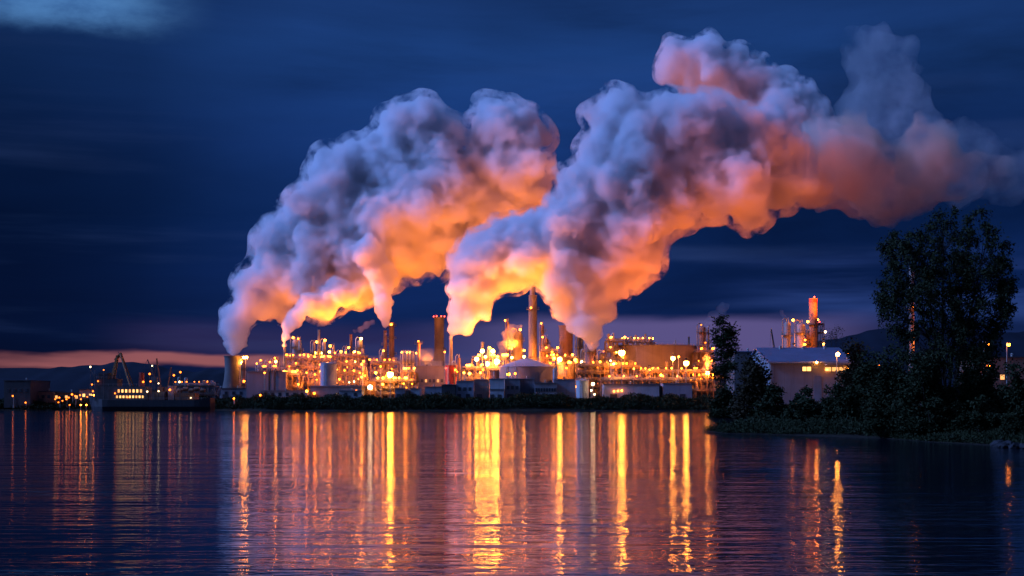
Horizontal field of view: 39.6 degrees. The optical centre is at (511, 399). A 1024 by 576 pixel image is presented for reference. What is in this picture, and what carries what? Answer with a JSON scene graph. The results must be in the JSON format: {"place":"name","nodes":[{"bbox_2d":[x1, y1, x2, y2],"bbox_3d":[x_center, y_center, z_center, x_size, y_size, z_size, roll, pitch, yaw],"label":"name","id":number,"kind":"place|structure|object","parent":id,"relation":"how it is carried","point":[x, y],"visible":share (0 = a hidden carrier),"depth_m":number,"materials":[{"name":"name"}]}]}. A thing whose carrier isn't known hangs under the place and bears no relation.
{"place":"outdoors","nodes":[
{"label":"outdoors","id":0,"kind":"place"},
{"bbox_2d":[0,362,353,399],"bbox_3d":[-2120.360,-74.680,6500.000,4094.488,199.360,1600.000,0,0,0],"label":"hills","id":1,"kind":"structure","parent":0,"point":[69,379],"depth_m":6264.22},
{"bbox_2d":[0,402,989,445],"bbox_3d":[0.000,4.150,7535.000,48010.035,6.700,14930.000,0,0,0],"label":"ground","id":2,"kind":"structure","parent":0,"point":[538,408],"depth_m":641.49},
{"bbox_2d":[3,378,50,407],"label":"office block","id":3,"kind":"structure","parent":2,"relation":"on","point":[22,391],"depth_m":700.00,"materials":[{"name":"black paint"}]},
{"bbox_2d":[38,389,63,402],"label":"shed","id":4,"kind":"structure","parent":2,"relation":"on","point":[47,396],"depth_m":712.00,"materials":[{"name":"brown brick"}]},
{"bbox_2d":[55,390,78,402],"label":"shed","id":5,"kind":"structure","parent":2,"relation":"on","point":[62,395],"depth_m":716.00,"materials":[{"name":"black paint"}]},
{"bbox_2d":[79,387,93,405],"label":"shed","id":6,"kind":"structure","parent":2,"relation":"on","point":[83,393],"depth_m":706.00,"materials":[{"name":"paint"}]},
{"bbox_2d":[174,377,220,398],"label":"process unit","id":7,"kind":"object","parent":2,"relation":"on","point":[212,393],"visible":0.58,"depth_m":680.23,"materials":[{"name":"red paint"}]},
{"bbox_2d":[220,356,242,397],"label":"cooling tower","id":8,"kind":"structure","parent":2,"relation":"on","point":[231,377],"depth_m":756.03,"materials":[{"name":"concrete"}]},
{"bbox_2d":[220,386,245,398],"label":"shed","id":9,"kind":"structure","parent":2,"relation":"on","point":[229,392],"depth_m":700.00,"materials":[{"name":"black paint"}]},
{"bbox_2d":[239,358,246,387],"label":"process column","id":10,"kind":"structure","parent":2,"relation":"on","point":[243,370],"depth_m":751.29,"materials":[{"name":"metal"}]},
{"bbox_2d":[246,369,293,397],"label":"shed","id":11,"kind":"structure","parent":2,"relation":"on","point":[254,383],"depth_m":690.00,"materials":[{"name":"grey metal"}]},
{"bbox_2d":[256,364,287,370],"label":"process unit","id":12,"kind":"object","parent":2,"relation":"on","point":[260,367],"visible":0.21,"depth_m":716.76,"materials":[{"name":"red paint"}]},
{"bbox_2d":[260,388,309,397],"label":"shed","id":13,"kind":"structure","parent":2,"relation":"on","point":[284,393],"depth_m":672.00,"materials":[{"name":"metal"}]},
{"bbox_2d":[268,368,276,389],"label":"twin pipe","id":14,"kind":"object","parent":13,"relation":"on","point":[274,378],"visible":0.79,"depth_m":686.62,"materials":[{"name":"grey metal"}]},
{"bbox_2d":[284,368,303,389],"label":"process unit","id":15,"kind":"object","parent":2,"relation":"on","point":[293,386],"visible":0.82,"depth_m":696.05,"materials":[{"name":"orange metal"}]},
{"bbox_2d":[289,336,298,378],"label":"process column","id":16,"kind":"structure","parent":2,"relation":"on","point":[294,346],"depth_m":736.30,"materials":[{"name":"metal"}]},
{"bbox_2d":[286,353,312,389],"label":"process unit","id":17,"kind":"object","parent":2,"relation":"on","point":[301,365],"visible":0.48,"depth_m":712.24,"materials":[{"name":"red paint"}]},
{"bbox_2d":[296,336,303,389],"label":"process column","id":18,"kind":"structure","parent":2,"relation":"on","point":[299,349],"depth_m":729.39,"materials":[{"name":"metal"}]},
{"bbox_2d":[315,330,321,380],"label":"process column","id":19,"kind":"structure","parent":2,"relation":"on","point":[318,348],"depth_m":727.33,"materials":[{"name":"metal"}]},
{"bbox_2d":[306,355,332,390],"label":"process unit","id":20,"kind":"object","parent":2,"relation":"on","point":[311,360],"visible":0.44,"depth_m":706.12,"materials":[{"name":"red paint"}]},
{"bbox_2d":[320,338,325,362],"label":"process column","id":21,"kind":"structure","parent":2,"relation":"on","point":[323,347],"depth_m":725.29,"materials":[{"name":"metal"}]},
{"bbox_2d":[320,361,336,385],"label":"storage tank","id":22,"kind":"object","parent":2,"relation":"on","point":[328,373],"visible":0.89,"depth_m":686.66,"materials":[{"name":"white metal"}]},
{"bbox_2d":[310,383,365,401],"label":"shed","id":23,"kind":"structure","parent":2,"relation":"on","point":[318,391],"depth_m":680.00,"materials":[{"name":"blue paint"}]},
{"bbox_2d":[329,348,369,385],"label":"process unit","id":24,"kind":"object","parent":2,"relation":"on","point":[350,373],"visible":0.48,"depth_m":714.57,"materials":[{"name":"red paint"}]},
{"bbox_2d":[339,388,363,398],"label":"shed","id":25,"kind":"structure","parent":2,"relation":"on","point":[351,393],"depth_m":660.00,"materials":[{"name":"metal"}]},
{"bbox_2d":[355,337,364,385],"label":"process column","id":26,"kind":"structure","parent":2,"relation":"on","point":[359,346],"depth_m":730.78,"materials":[{"name":"metal"}]},
{"bbox_2d":[360,362,366,385],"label":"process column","id":27,"kind":"structure","parent":2,"relation":"on","point":[363,370],"depth_m":699.40,"materials":[{"name":"metal"}]},
{"bbox_2d":[364,378,382,397],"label":"shed","id":28,"kind":"structure","parent":2,"relation":"on","point":[373,389],"depth_m":700.00,"materials":[{"name":"paint"}]},
{"bbox_2d":[381,330,388,376],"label":"exhaust stack","id":29,"kind":"object","parent":2,"relation":"on","point":[385,343],"visible":0.51,"depth_m":735.57,"materials":[{"name":"metal"}]},
{"bbox_2d":[369,355,401,384],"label":"process unit","id":30,"kind":"object","parent":2,"relation":"on","point":[388,363],"visible":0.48,"depth_m":713.36,"materials":[{"name":"red paint"}]},
{"bbox_2d":[387,322,396,376],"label":"exhaust stack","id":31,"kind":"object","parent":2,"relation":"on","point":[391,338],"visible":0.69,"depth_m":742.81,"materials":[{"name":"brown metal"}]},
{"bbox_2d":[375,376,415,398],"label":"process unit","id":32,"kind":"object","parent":2,"relation":"on","point":[394,385],"visible":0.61,"depth_m":689.90,"materials":[{"name":"red paint"}]},
{"bbox_2d":[395,385,406,397],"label":"shed","id":33,"kind":"structure","parent":2,"relation":"on","point":[399,391],"depth_m":664.00,"materials":[{"name":"black paint"}]},
{"bbox_2d":[400,367,418,389],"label":"process unit","id":34,"kind":"object","parent":2,"relation":"on","point":[412,372],"visible":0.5,"depth_m":699.06,"materials":[{"name":"red paint"}]},
{"bbox_2d":[410,385,421,401],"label":"shed","id":35,"kind":"structure","parent":2,"relation":"on","point":[415,391],"depth_m":662.00,"materials":[{"name":"black paint"}]},
{"bbox_2d":[415,364,443,395],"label":"shed","id":36,"kind":"structure","parent":2,"relation":"on","point":[430,375],"depth_m":712.00,"materials":[{"name":"metal"}]},
{"bbox_2d":[420,359,442,365],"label":"shed","id":37,"kind":"structure","parent":36,"relation":"on","point":[433,363],"depth_m":722.00,"materials":[{"name":"metal"}]},
{"bbox_2d":[424,384,441,395],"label":"shed","id":38,"kind":"structure","parent":2,"relation":"on","point":[433,389],"depth_m":664.00,"materials":[{"name":"blue paint"}]},
{"bbox_2d":[433,316,444,365],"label":"smokestack","id":39,"kind":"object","parent":2,"relation":"on","point":[438,338],"depth_m":742.83,"materials":[{"name":"concrete"}]},
{"bbox_2d":[441,381,455,395],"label":"shed","id":40,"kind":"structure","parent":2,"relation":"on","point":[448,387],"depth_m":660.00,"materials":[{"name":"black paint"}]},
{"bbox_2d":[445,363,456,383],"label":"storage tank","id":41,"kind":"object","parent":2,"relation":"on","point":[449,375],"visible":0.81,"depth_m":697.23,"materials":[{"name":"red metal"}]},
{"bbox_2d":[449,336,452,364],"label":"exhaust stack","id":42,"kind":"object","parent":2,"relation":"on","point":[450,351],"visible":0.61,"depth_m":703.28,"materials":[{"name":"paint"}]},
{"bbox_2d":[455,354,462,380],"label":"process column","id":43,"kind":"structure","parent":2,"relation":"on","point":[458,368],"depth_m":707.29,"materials":[{"name":"metal"}]},
{"bbox_2d":[456,378,473,397],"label":"shed","id":44,"kind":"structure","parent":2,"relation":"on","point":[465,388],"depth_m":666.00,"materials":[{"name":"grey paint"}]},
{"bbox_2d":[462,362,498,380],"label":"process unit","id":45,"kind":"object","parent":2,"relation":"on","point":[469,367],"visible":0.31,"depth_m":712.15,"materials":[{"name":"yellow metal"}]},
{"bbox_2d":[474,377,488,398],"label":"shed","id":46,"kind":"structure","parent":2,"relation":"on","point":[481,387],"depth_m":674.00,"materials":[{"name":"metal"}]},
{"bbox_2d":[472,341,508,376],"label":"process unit","id":47,"kind":"object","parent":2,"relation":"on","point":[491,354],"visible":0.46,"depth_m":722.98,"materials":[{"name":"red paint"}]},
{"bbox_2d":[489,378,504,388],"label":"shed","id":48,"kind":"structure","parent":2,"relation":"on","point":[496,383],"depth_m":660.00,"materials":[{"name":"white paint"}]},
{"bbox_2d":[489,389,504,398],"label":"shed","id":49,"kind":"structure","parent":2,"relation":"on","point":[495,393],"depth_m":656.00,"materials":[{"name":"black paint"}]},
{"bbox_2d":[505,318,509,362],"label":"process column","id":50,"kind":"structure","parent":2,"relation":"on","point":[507,334],"depth_m":751.45,"materials":[{"name":"metal"}]},
{"bbox_2d":[0,391,1023,444],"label":"undergrowth","id":51,"kind":"object","parent":2,"relation":"on","point":[757,424],"visible":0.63,"depth_m":643.87,"materials":[{"name":"green plant"}]},
{"bbox_2d":[504,376,519,397],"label":"shed","id":52,"kind":"structure","parent":2,"relation":"on","point":[512,385],"depth_m":664.00,"materials":[{"name":"metal"}]},
{"bbox_2d":[510,328,524,361],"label":"process column","id":53,"kind":"structure","parent":2,"relation":"on","point":[517,342],"depth_m":745.83,"materials":[{"name":"metal"}]},
{"bbox_2d":[499,357,553,398],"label":"storage tank","id":54,"kind":"object","parent":2,"relation":"on","point":[538,371],"visible":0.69,"depth_m":679.42,"materials":[{"name":"metal"}]},
{"bbox_2d":[520,376,534,394],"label":"shed","id":55,"kind":"structure","parent":2,"relation":"on","point":[526,385],"depth_m":670.00,"materials":[{"name":"black paint"}]},
{"bbox_2d":[526,286,538,360],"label":"chimney","id":56,"kind":"object","parent":2,"relation":"on","point":[533,308],"visible":0.65,"depth_m":733.17,"materials":[{"name":"concrete"}]},
{"bbox_2d":[538,322,545,362],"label":"process column","id":57,"kind":"structure","parent":2,"relation":"on","point":[542,329],"depth_m":729.35,"materials":[{"name":"metal"}]},
{"bbox_2d":[534,380,556,394],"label":"shed","id":58,"kind":"structure","parent":2,"relation":"on","point":[545,387],"depth_m":664.00,"materials":[{"name":"metal"}]},
{"bbox_2d":[542,335,550,363],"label":"process column","id":59,"kind":"structure","parent":2,"relation":"on","point":[546,342],"depth_m":723.06,"materials":[{"name":"metal"}]},
{"bbox_2d":[540,345,559,368],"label":"process unit","id":60,"kind":"object","parent":2,"relation":"on","point":[545,351],"visible":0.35,"depth_m":716.13,"materials":[{"name":"red paint"}]},
{"bbox_2d":[551,352,576,367],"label":"process unit","id":61,"kind":"object","parent":2,"relation":"on","point":[567,355],"visible":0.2,"depth_m":716.99,"materials":[{"name":"red paint"}]},
{"bbox_2d":[553,377,575,397],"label":"shed","id":62,"kind":"structure","parent":2,"relation":"on","point":[565,386],"depth_m":672.00,"materials":[{"name":"metal"}]},
{"bbox_2d":[558,325,573,363],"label":"smokestack","id":63,"kind":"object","parent":2,"relation":"on","point":[565,338],"depth_m":731.94,"materials":[{"name":"brown concrete"}]},
{"bbox_2d":[557,361,574,378],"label":"storage tank","id":64,"kind":"object","parent":2,"relation":"on","point":[571,371],"visible":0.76,"depth_m":698.20,"materials":[{"name":"metal"}]},
{"bbox_2d":[574,333,585,397],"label":"process column","id":65,"kind":"structure","parent":2,"relation":"on","point":[579,347],"depth_m":698.83,"materials":[{"name":"metal"}]},
{"bbox_2d":[575,377,588,398],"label":"silo","id":66,"kind":"object","parent":2,"relation":"on","point":[582,387],"visible":0.94,"depth_m":663.41,"materials":[{"name":"white paint"}]},
{"bbox_2d":[584,341,594,397],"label":"process column","id":67,"kind":"structure","parent":2,"relation":"on","point":[588,350],"depth_m":690.64,"materials":[{"name":"metal"}]},
{"bbox_2d":[575,360,609,396],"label":"process unit","id":68,"kind":"object","parent":2,"relation":"on","point":[597,376],"visible":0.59,"depth_m":689.84,"materials":[{"name":"metal"}]},
{"bbox_2d":[597,349,606,382],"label":"process column","id":69,"kind":"structure","parent":2,"relation":"on","point":[601,356],"depth_m":698.83,"materials":[{"name":"metal"}]},
{"bbox_2d":[604,333,626,383],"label":"process unit","id":70,"kind":"object","parent":2,"relation":"on","point":[610,340],"visible":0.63,"depth_m":720.52,"materials":[{"name":"red paint"}]},
{"bbox_2d":[604,360,642,383],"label":"process unit","id":71,"kind":"object","parent":2,"relation":"on","point":[625,366],"visible":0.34,"depth_m":691.02,"materials":[{"name":"red paint"}]},
{"bbox_2d":[602,381,659,397],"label":"shed","id":72,"kind":"structure","parent":2,"relation":"on","point":[615,390],"depth_m":662.00,"materials":[{"name":"black paint"}]},
{"bbox_2d":[622,334,654,344],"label":"process unit","id":73,"kind":"object","parent":2,"relation":"on","point":[640,340],"visible":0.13,"depth_m":739.01,"materials":[{"name":"red paint"}]},
{"bbox_2d":[600,374,698,396],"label":"process unit","id":74,"kind":"object","parent":2,"relation":"on","point":[640,379],"visible":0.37,"depth_m":676.54,"materials":[{"name":"red paint"}]},
{"bbox_2d":[606,340,696,383],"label":"storage tank","id":75,"kind":"object","parent":2,"relation":"on","point":[652,355],"visible":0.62,"depth_m":719.52,"materials":[{"name":"metal"}]},
{"bbox_2d":[661,381,691,398],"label":"shed","id":76,"kind":"structure","parent":2,"relation":"on","point":[684,390],"depth_m":662.00,"materials":[{"name":"blue paint"}]},
{"bbox_2d":[638,361,715,400],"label":"process unit","id":77,"kind":"object","parent":2,"relation":"on","point":[655,372],"visible":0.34,"depth_m":686.55,"materials":[{"name":"red paint"}]},
{"bbox_2d":[696,323,707,383],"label":"process column","id":78,"kind":"structure","parent":2,"relation":"on","point":[702,335],"depth_m":728.15,"materials":[{"name":"metal"}]},
{"bbox_2d":[692,345,715,384],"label":"process unit","id":79,"kind":"object","parent":2,"relation":"on","point":[699,362],"visible":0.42,"depth_m":722.71,"materials":[{"name":"red paint"}]},
{"bbox_2d":[691,374,725,401],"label":"process unit","id":80,"kind":"object","parent":2,"relation":"on","point":[716,383],"visible":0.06,"depth_m":701.50,"materials":[{"name":"red paint"}]},
{"bbox_2d":[705,381,736,417],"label":"bush","id":81,"kind":"object","parent":2,"relation":"on","point":[719,401],"visible":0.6,"depth_m":399.22,"materials":[{"name":"green plant"}]},
{"bbox_2d":[707,313,741,405],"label":"poplar tree","id":82,"kind":"object","parent":2,"relation":"on","point":[724,368],"visible":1,"depth_m":419.32,"materials":[{"name":"green plant"}]},
{"bbox_2d":[726,348,752,407],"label":"shed","id":83,"kind":"structure","parent":2,"relation":"on","point":[736,375],"depth_m":505.00,"materials":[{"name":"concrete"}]},
{"bbox_2d":[728,351,772,420],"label":"bush","id":84,"kind":"object","parent":2,"relation":"on","point":[751,393],"visible":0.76,"depth_m":328.32,"materials":[{"name":"green plant"}]},
{"bbox_2d":[745,398,783,418],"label":"bush","id":85,"kind":"object","parent":2,"relation":"on","point":[764,407],"visible":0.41,"depth_m":249.18,"materials":[{"name":"green plant"}]},
{"bbox_2d":[754,382,788,411],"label":"bush","id":86,"kind":"object","parent":2,"relation":"on","point":[773,392],"visible":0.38,"depth_m":299.44,"materials":[{"name":"green plant"}]},
{"bbox_2d":[781,318,793,347],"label":"silo","id":87,"kind":"object","parent":2,"relation":"on","point":[786,335],"visible":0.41,"depth_m":638.65,"materials":[{"name":"metal"}]},
{"bbox_2d":[794,319,808,347],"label":"silo","id":88,"kind":"object","parent":2,"relation":"on","point":[800,331],"visible":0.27,"depth_m":634.43,"materials":[{"name":"metal"}]},
{"bbox_2d":[788,385,814,408],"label":"bush","id":89,"kind":"object","parent":2,"relation":"on","point":[807,391],"visible":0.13,"depth_m":278.99,"materials":[{"name":"green plant"}]},
{"bbox_2d":[780,395,824,420],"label":"bush","id":90,"kind":"object","parent":2,"relation":"on","point":[804,406],"visible":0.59,"depth_m":230.79,"materials":[{"name":"green plant"}]},
{"bbox_2d":[750,346,857,404],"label":"warehouse","id":91,"kind":"structure","parent":2,"relation":"on","point":[794,371],"depth_m":470.00,"materials":[{"name":"grey metal"}]},
{"bbox_2d":[814,376,821,402],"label":"door","id":92,"kind":"structure","parent":91,"relation":"in","point":[817,379],"depth_m":469.91,"materials":[{"name":"grey metal"}]},
{"bbox_2d":[806,296,820,347],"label":"chimney","id":93,"kind":"object","parent":2,"relation":"on","point":[813,323],"visible":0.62,"depth_m":638.41,"materials":[{"name":"brown brick"}]},
{"bbox_2d":[818,319,824,347],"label":"process unit","id":94,"kind":"object","parent":2,"relation":"on","point":[820,333],"visible":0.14,"depth_m":646.17,"materials":[{"name":"metal"}]},
{"bbox_2d":[820,378,847,407],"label":"bush","id":95,"kind":"object","parent":2,"relation":"on","point":[836,389],"visible":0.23,"depth_m":269.74,"materials":[{"name":"green plant"}]},
{"bbox_2d":[823,324,847,348],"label":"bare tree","id":96,"kind":"object","parent":2,"relation":"on","point":[831,334],"visible":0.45,"depth_m":519.68,"materials":[{"name":"brown plant"}]},
{"bbox_2d":[819,390,866,422],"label":"bush","id":97,"kind":"object","parent":2,"relation":"on","point":[839,411],"visible":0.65,"depth_m":213.65,"materials":[{"name":"green plant"}]},
{"bbox_2d":[834,336,870,388],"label":"bush","id":98,"kind":"object","parent":2,"relation":"on","point":[850,351],"visible":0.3,"depth_m":419.02,"materials":[{"name":"green plant"}]},
{"bbox_2d":[841,349,889,407],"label":"bush","id":99,"kind":"object","parent":2,"relation":"on","point":[869,368],"visible":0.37,"depth_m":228.69,"materials":[{"name":"green plant"}]},
{"bbox_2d":[861,394,907,437],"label":"bush","id":100,"kind":"object","parent":2,"relation":"on","point":[875,422],"visible":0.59,"depth_m":184.24,"materials":[{"name":"green plant"}]},
{"bbox_2d":[856,342,921,420],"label":"bush","id":101,"kind":"object","parent":2,"relation":"on","point":[879,389],"visible":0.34,"depth_m":191.34,"materials":[{"name":"green plant"}]},
{"bbox_2d":[886,348,968,434],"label":"bush","id":102,"kind":"object","parent":2,"relation":"on","point":[925,383],"visible":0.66,"depth_m":180.19,"materials":[{"name":"green plant"}]},
{"bbox_2d":[869,205,1021,416],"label":"birch tree","id":103,"kind":"object","parent":2,"relation":"on","point":[960,324],"visible":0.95,"depth_m":184.28,"materials":[{"name":"green plant"}]},
{"bbox_2d":[952,394,1002,430],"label":"bush","id":104,"kind":"object","parent":2,"relation":"on","point":[987,418],"visible":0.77,"depth_m":171.55,"materials":[{"name":"green plant"}]},
{"bbox_2d":[948,343,1009,414],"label":"bush","id":105,"kind":"object","parent":2,"relation":"on","point":[974,385],"visible":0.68,"depth_m":181.64,"materials":[{"name":"green plant"}]},
{"bbox_2d":[960,353,1023,391],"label":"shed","id":106,"kind":"structure","parent":2,"relation":"on","point":[1001,379],"depth_m":440.00,"materials":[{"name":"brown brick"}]},
{"bbox_2d":[996,358,1023,414],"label":"bush","id":107,"kind":"object","parent":2,"relation":"on","point":[1013,396],"visible":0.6,"depth_m":199.42,"materials":[{"name":"green plant"}]},
{"bbox_2d":[0,410,1023,575],"bbox_3d":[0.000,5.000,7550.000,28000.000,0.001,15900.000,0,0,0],"label":"water","id":108,"kind":"structure","parent":0,"point":[378,493],"depth_m":72.94,"materials":[{"name":"blue liquid"}]},
{"bbox_2d":[88,352,214,410],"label":"crane ship","id":109,"kind":"object","parent":108,"relation":"on","point":[112,392],"visible":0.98,"depth_m":645.00,"materials":[{"name":"black paint"}]},
{"bbox_2d":[0,0,1023,383],"label":"sky","id":110,"kind":"structure","parent":0,"point":[188,185],"materials":[{"name":"blue"}]},
{"bbox_2d":[711,326,1023,388],"bbox_3d":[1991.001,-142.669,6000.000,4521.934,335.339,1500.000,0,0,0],"label":"hills","id":111,"kind":"structure","parent":0,"point":[875,340],"depth_m":5857.14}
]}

